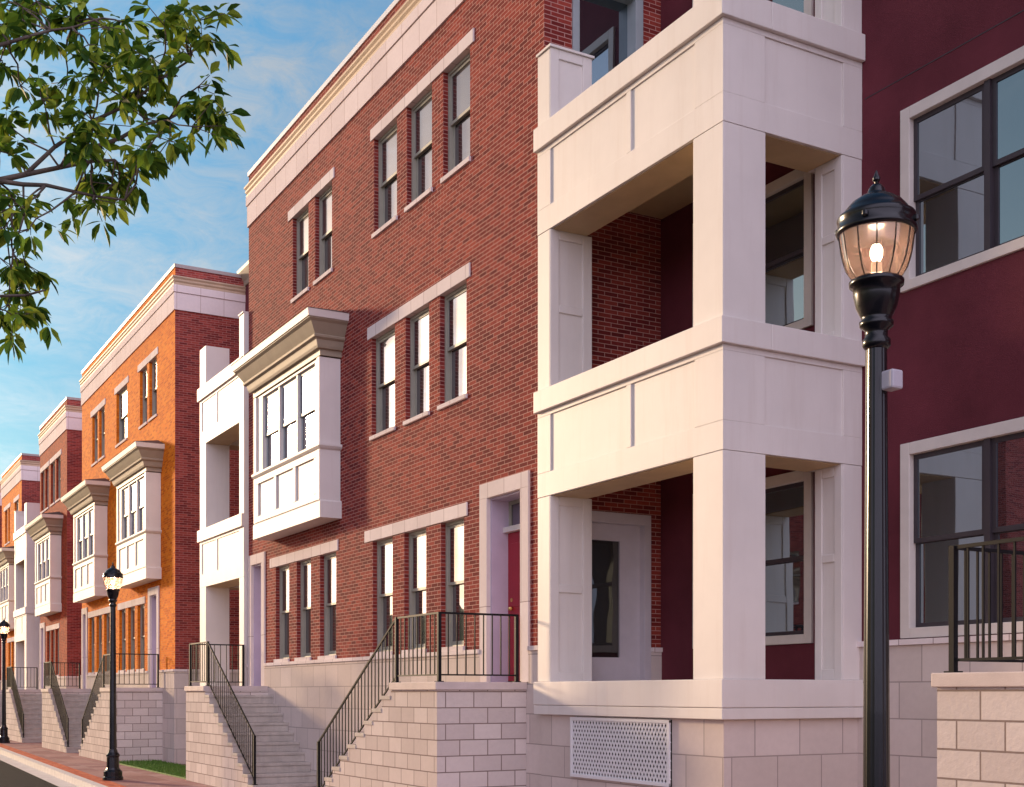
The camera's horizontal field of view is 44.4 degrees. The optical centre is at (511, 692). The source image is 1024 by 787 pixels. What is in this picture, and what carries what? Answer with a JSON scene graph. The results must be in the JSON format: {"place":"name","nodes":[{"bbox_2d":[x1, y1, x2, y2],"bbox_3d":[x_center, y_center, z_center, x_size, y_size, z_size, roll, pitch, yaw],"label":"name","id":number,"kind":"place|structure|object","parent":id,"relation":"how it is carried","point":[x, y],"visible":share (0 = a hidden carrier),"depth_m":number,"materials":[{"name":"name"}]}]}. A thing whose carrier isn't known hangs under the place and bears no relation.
{"place":"outdoors","nodes":[
{"label":"outdoors","id":0,"kind":"place"},
{"bbox_2d":[0,760,57,786],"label":"road","id":1,"kind":"structure","parent":0,"point":[11,776],"depth_m":28.44,"materials":[{"name":"grey asphalt"}]},
{"bbox_2d":[1,740,212,786],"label":"pavement","id":2,"kind":"structure","parent":0,"point":[134,777],"depth_m":29.69,"materials":[{"name":"red brick"}]},
{"bbox_2d":[0,690,1,727],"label":"stoop","id":3,"kind":"object","parent":2,"relation":"on","point":[0,708],"visible":0.11,"depth_m":57.25,"materials":[{"name":"stone"}]},
{"bbox_2d":[0,620,9,742],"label":"street lamp","id":4,"kind":"object","parent":2,"relation":"on","point":[4,738],"visible":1,"depth_m":45.37,"materials":[{"name":"black metal"}]},
{"bbox_2d":[6,666,41,742],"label":"stoop","id":5,"kind":"object","parent":2,"relation":"on","point":[24,715],"visible":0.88,"depth_m":47.63,"materials":[{"name":"stone"}]},
{"bbox_2d":[0,743,125,786],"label":"brick paver strip","id":6,"kind":"object","parent":2,"relation":"on","point":[99,780],"visible":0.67,"depth_m":30.07,"materials":[{"name":"red brick"}]},
{"bbox_2d":[41,661,90,752],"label":"stoop","id":7,"kind":"object","parent":2,"relation":"on","point":[63,710],"visible":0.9,"depth_m":40.05,"materials":[{"name":"stone"}]},
{"bbox_2d":[103,563,122,780],"bbox_3d":[-8.295,-0.458,26.088,0.420,4.535,0.420,0,0,-29],"label":"street lamp","id":8,"kind":"object","parent":2,"relation":"on","point":[113,771],"visible":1,"depth_m":26.03,"materials":[{"name":"black metal"}]},
{"bbox_2d":[78,653,162,761],"bbox_3d":[-10.828,0.544,34.512,1.318,3.133,4.525,0,0,-29],"label":"stoop","id":9,"kind":"object","parent":2,"relation":"on","point":[139,718],"visible":0.84,"depth_m":32.75,"materials":[{"name":"stone"}]},
{"bbox_2d":[184,641,322,786],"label":"stoop","id":10,"kind":"object","parent":2,"relation":"on","point":[239,736],"visible":1,"depth_m":24.08,"materials":[{"name":"stone"}]},
{"bbox_2d":[317,612,526,786],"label":"stoop","id":11,"kind":"object","parent":2,"relation":"on","point":[439,732],"visible":1,"depth_m":16.18,"materials":[{"name":"stone"}]},
{"bbox_2d":[835,170,919,786],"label":"street lamp","id":12,"kind":"object","parent":2,"relation":"on","point":[877,217],"visible":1,"depth_m":6.49,"materials":[{"name":"black metal"}]},
{"bbox_2d":[931,536,1023,786],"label":"stoop","id":13,"kind":"object","parent":2,"relation":"on","point":[980,729],"visible":1,"depth_m":8.49,"materials":[{"name":"stone"}]},
{"bbox_2d":[0,0,250,363],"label":"leafy tree","id":14,"kind":"object","parent":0,"point":[87,150],"visible":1,"depth_m":8.40,"materials":[{"name":"green plant"}]},
{"bbox_2d":[119,759,185,778],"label":"grass","id":15,"kind":"structure","parent":0,"point":[171,768],"depth_m":29.89,"materials":[{"name":"green plant"}]},
{"bbox_2d":[0,0,393,480],"label":"sky","id":16,"kind":"structure","parent":0,"point":[196,216],"materials":[{"name":"blue"}]},
{"bbox_3d":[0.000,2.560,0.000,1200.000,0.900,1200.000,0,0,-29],"label":"ground","id":17,"kind":"structure","parent":0,"visible":0},
{"bbox_2d":[0,484,1,689],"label":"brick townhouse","id":18,"kind":"structure","parent":17,"relation":"on","point":[0,547],"depth_m":62.08,"materials":[{"name":"brick"}]},
{"bbox_2d":[0,453,39,689],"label":"brick townhouse","id":19,"kind":"structure","parent":17,"relation":"on","point":[20,482],"depth_m":55.93,"materials":[{"name":"brick"}]},
{"bbox_2d":[0,546,14,631],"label":"bay window","id":20,"kind":"structure","parent":19,"relation":"in","point":[7,567],"depth_m":55.27,"materials":[{"name":"white glass"}]},
{"bbox_2d":[13,502,39,688],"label":"stucco townhouse","id":21,"kind":"structure","parent":17,"relation":"on","point":[27,634],"depth_m":51.31,"materials":[{"name":"paint"}]},
{"bbox_2d":[0,754,78,786],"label":"gutter","id":22,"kind":"object","parent":17,"relation":"on","point":[54,780],"visible":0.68,"depth_m":30.49,"materials":[{"name":"concrete"}]},
{"bbox_2d":[24,397,81,688],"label":"brick townhouse","id":23,"kind":"structure","parent":17,"relation":"on","point":[49,529],"depth_m":45.92,"materials":[{"name":"brick"}]},
{"bbox_2d":[40,472,44,513],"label":"window","id":24,"kind":"structure","parent":23,"relation":"in","point":[43,511],"depth_m":49.99,"materials":[{"name":"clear glass"}]},
{"bbox_2d":[24,512,62,616],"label":"bay window","id":25,"kind":"structure","parent":23,"relation":"in","point":[45,529],"depth_m":46.19,"materials":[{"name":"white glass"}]},
{"bbox_2d":[44,468,48,510],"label":"window","id":26,"kind":"structure","parent":23,"relation":"in","point":[47,508],"depth_m":49.10,"materials":[{"name":"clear glass"}]},
{"bbox_2d":[47,631,49,676],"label":"window","id":27,"kind":"structure","parent":23,"relation":"in","point":[49,631],"depth_m":48.77,"materials":[{"name":"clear glass"}]},
{"bbox_2d":[50,463,54,506],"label":"window","id":28,"kind":"structure","parent":23,"relation":"in","point":[53,503],"depth_m":48.03,"materials":[{"name":"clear glass"}]},
{"bbox_2d":[53,630,54,670],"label":"window","id":29,"kind":"structure","parent":23,"relation":"in","point":[53,630],"depth_m":47.96,"materials":[{"name":"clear glass"}]},
{"bbox_2d":[55,457,60,502],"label":"window","id":30,"kind":"structure","parent":23,"relation":"in","point":[57,500],"depth_m":46.95,"materials":[{"name":"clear glass"}]},
{"bbox_2d":[57,629,58,676],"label":"window","id":31,"kind":"structure","parent":23,"relation":"in","point":[58,629],"depth_m":47.12,"materials":[{"name":"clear glass"}]},
{"bbox_2d":[0,747,107,786],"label":"kerb","id":32,"kind":"structure","parent":17,"relation":"on","point":[74,779],"depth_m":30.00,"materials":[{"name":"concrete"}]},
{"bbox_2d":[60,263,245,763],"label":"brick townhouse","id":33,"kind":"structure","parent":17,"relation":"on","point":[131,501],"depth_m":33.21,"materials":[{"name":"brick"}]},
{"bbox_2d":[60,478,109,602],"bbox_3d":[-13.587,-4.850,40.409,1.130,3.680,4.240,0,0,-29],"label":"bay window","id":34,"kind":"structure","parent":33,"relation":"in","point":[87,502],"depth_m":39.53,"materials":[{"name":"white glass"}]},
{"bbox_2d":[88,618,94,674],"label":"window","id":35,"kind":"structure","parent":33,"relation":"in","point":[92,672],"depth_m":41.54,"materials":[{"name":"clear glass"}]},
{"bbox_2d":[91,415,97,466],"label":"window","id":36,"kind":"structure","parent":33,"relation":"in","point":[96,418],"depth_m":41.10,"materials":[{"name":"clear glass"}]},
{"bbox_2d":[95,616,101,673],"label":"window","id":37,"kind":"structure","parent":33,"relation":"in","point":[100,617],"depth_m":40.51,"materials":[{"name":"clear glass"}]},
{"bbox_2d":[98,408,104,461],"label":"window","id":38,"kind":"structure","parent":33,"relation":"in","point":[103,411],"depth_m":40.14,"materials":[{"name":"clear glass"}]},
{"bbox_2d":[107,613,109,672],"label":"window","id":39,"kind":"structure","parent":33,"relation":"in","point":[108,615],"depth_m":39.48,"materials":[{"name":"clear glass"}]},
{"bbox_2d":[115,387,126,447],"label":"window","id":40,"kind":"structure","parent":33,"relation":"in","point":[123,395],"depth_m":37.67,"materials":[{"name":"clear glass"}]},
{"bbox_2d":[118,609,125,672],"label":"window","id":41,"kind":"structure","parent":33,"relation":"in","point":[123,611],"depth_m":37.55,"materials":[{"name":"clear glass"}]},
{"bbox_2d":[127,607,134,671],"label":"window","id":42,"kind":"structure","parent":33,"relation":"in","point":[133,608],"depth_m":36.52,"materials":[{"name":"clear glass"}]},
{"bbox_2d":[101,440,164,588],"bbox_3d":[-10.305,-4.850,34.585,1.130,3.680,4.310,0,0,-29],"label":"bay window","id":43,"kind":"structure","parent":33,"relation":"in","point":[135,472],"depth_m":33.70,"materials":[{"name":"white glass"}]},
{"bbox_2d":[136,604,144,670],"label":"window","id":44,"kind":"structure","parent":33,"relation":"in","point":[142,607],"depth_m":35.51,"materials":[{"name":"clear glass"}]},
{"bbox_2d":[138,368,146,429],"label":"window","id":45,"kind":"structure","parent":33,"relation":"in","point":[145,371],"depth_m":35.24,"materials":[{"name":"clear glass"}]},
{"bbox_2d":[148,359,156,422],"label":"window","id":46,"kind":"structure","parent":33,"relation":"in","point":[154,364],"depth_m":34.29,"materials":[{"name":"clear glass"}]},
{"bbox_2d":[197,260,527,685],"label":"stucco townhouse","id":47,"kind":"structure","parent":17,"relation":"on","point":[223,400],"depth_m":28.80,"materials":[{"name":"white concrete"},{"name":"stone"},{"name":"glass"}]},
{"bbox_2d":[231,0,662,786],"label":"brick townhouse","id":48,"kind":"structure","parent":17,"relation":"on","point":[385,368],"depth_m":19.34,"materials":[{"name":"brick"}]},
{"bbox_2d":[274,565,289,661],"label":"window","id":49,"kind":"structure","parent":48,"relation":"in","point":[284,570],"depth_m":25.01,"materials":[{"name":"clear glass"}]},
{"bbox_2d":[231,306,348,540],"bbox_3d":[-4.076,-4.900,23.530,1.130,3.680,4.450,0,0,-29],"label":"bay window","id":50,"kind":"structure","parent":48,"relation":"in","point":[292,376],"depth_m":22.84,"materials":[{"name":"white glass"}]},
{"bbox_2d":[290,209,308,303],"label":"window","id":51,"kind":"structure","parent":48,"relation":"in","point":[302,221],"depth_m":24.09,"materials":[{"name":"clear glass"}]},
{"bbox_2d":[294,559,310,660],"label":"window","id":52,"kind":"structure","parent":48,"relation":"in","point":[305,565],"depth_m":23.95,"materials":[{"name":"clear glass"}]},
{"bbox_2d":[313,186,332,285],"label":"window","id":53,"kind":"structure","parent":48,"relation":"in","point":[325,200],"depth_m":23.03,"materials":[{"name":"clear glass"}]},
{"bbox_2d":[318,552,336,659],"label":"window","id":54,"kind":"structure","parent":48,"relation":"in","point":[330,559],"depth_m":22.84,"materials":[{"name":"clear glass"}]},
{"bbox_2d":[370,537,392,655],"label":"window","id":55,"kind":"structure","parent":48,"relation":"in","point":[384,547],"depth_m":20.69,"materials":[{"name":"clear glass"}]},
{"bbox_2d":[369,328,395,440],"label":"window","id":56,"kind":"structure","parent":48,"relation":"in","point":[385,344],"depth_m":20.66,"materials":[{"name":"clear glass"}]},
{"bbox_2d":[371,123,397,238],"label":"window","id":57,"kind":"structure","parent":48,"relation":"in","point":[388,215],"depth_m":20.56,"materials":[{"name":"clear glass"}]},
{"bbox_2d":[401,529,425,653],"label":"window","id":58,"kind":"structure","parent":48,"relation":"in","point":[417,539],"depth_m":19.58,"materials":[{"name":"clear glass"}]},
{"bbox_2d":[403,307,429,425],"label":"window","id":59,"kind":"structure","parent":48,"relation":"in","point":[419,323],"depth_m":19.51,"materials":[{"name":"clear glass"}]},
{"bbox_2d":[404,89,432,212],"bbox_3d":[-1.355,-8.337,19.266,0.225,1.645,0.960,0,0,-29],"label":"window","id":60,"kind":"structure","parent":48,"relation":"in","point":[422,187],"depth_m":19.42,"materials":[{"name":"clear glass"}]},
{"bbox_2d":[437,283,467,410],"bbox_3d":[-0.790,-5.038,18.264,0.225,1.705,0.920,0,0,-29],"label":"window","id":61,"kind":"structure","parent":48,"relation":"in","point":[456,301],"depth_m":18.42,"materials":[{"name":"clear glass"}]},
{"bbox_2d":[442,518,464,651],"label":"window","id":62,"kind":"structure","parent":48,"relation":"in","point":[454,529],"depth_m":18.43,"materials":[{"name":"clear glass"}]},
{"bbox_2d":[440,53,470,183],"bbox_3d":[-0.736,-8.337,18.168,0.225,1.645,0.920,0,0,-29],"label":"window","id":63,"kind":"structure","parent":48,"relation":"in","point":[459,156],"depth_m":18.32,"materials":[{"name":"clear glass"}]},
{"bbox_2d":[508,531,519,680],"bbox_3d":[0.149,-1.185,17.014,0.116,2.050,0.860,0,0,-29],"label":"door","id":64,"kind":"structure","parent":48,"relation":"in","point":[513,538],"depth_m":17.26,"materials":[{"name":"red metal"}]},
{"bbox_2d":[509,499,519,525],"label":"transom window","id":65,"kind":"structure","parent":48,"relation":"in","point":[514,506],"depth_m":17.29,"materials":[{"name":"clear glass"}]},
{"bbox_2d":[533,0,1023,786],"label":"stucco townhouse","id":66,"kind":"structure","parent":17,"relation":"on","point":[743,150],"depth_m":13.24,"materials":[{"name":"paint"}]},
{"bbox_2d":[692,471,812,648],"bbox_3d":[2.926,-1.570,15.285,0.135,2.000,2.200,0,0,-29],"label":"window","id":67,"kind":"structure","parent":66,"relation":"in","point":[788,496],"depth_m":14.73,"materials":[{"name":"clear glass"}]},
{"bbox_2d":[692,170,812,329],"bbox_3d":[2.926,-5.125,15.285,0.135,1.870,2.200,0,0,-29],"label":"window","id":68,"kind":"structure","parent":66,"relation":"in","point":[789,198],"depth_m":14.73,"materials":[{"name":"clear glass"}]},
{"bbox_2d":[692,0,812,15],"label":"window","id":69,"kind":"structure","parent":66,"relation":"in","point":[805,6],"depth_m":14.62,"materials":[{"name":"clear glass"}]},
{"bbox_2d":[900,417,1023,638],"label":"window","id":70,"kind":"structure","parent":66,"relation":"in","point":[965,486],"depth_m":12.57,"materials":[{"name":"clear glass"}]},
{"bbox_2d":[900,46,1023,292],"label":"window","id":71,"kind":"structure","parent":66,"relation":"in","point":[962,144],"depth_m":12.48,"materials":[{"name":"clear glass"}]}
]}

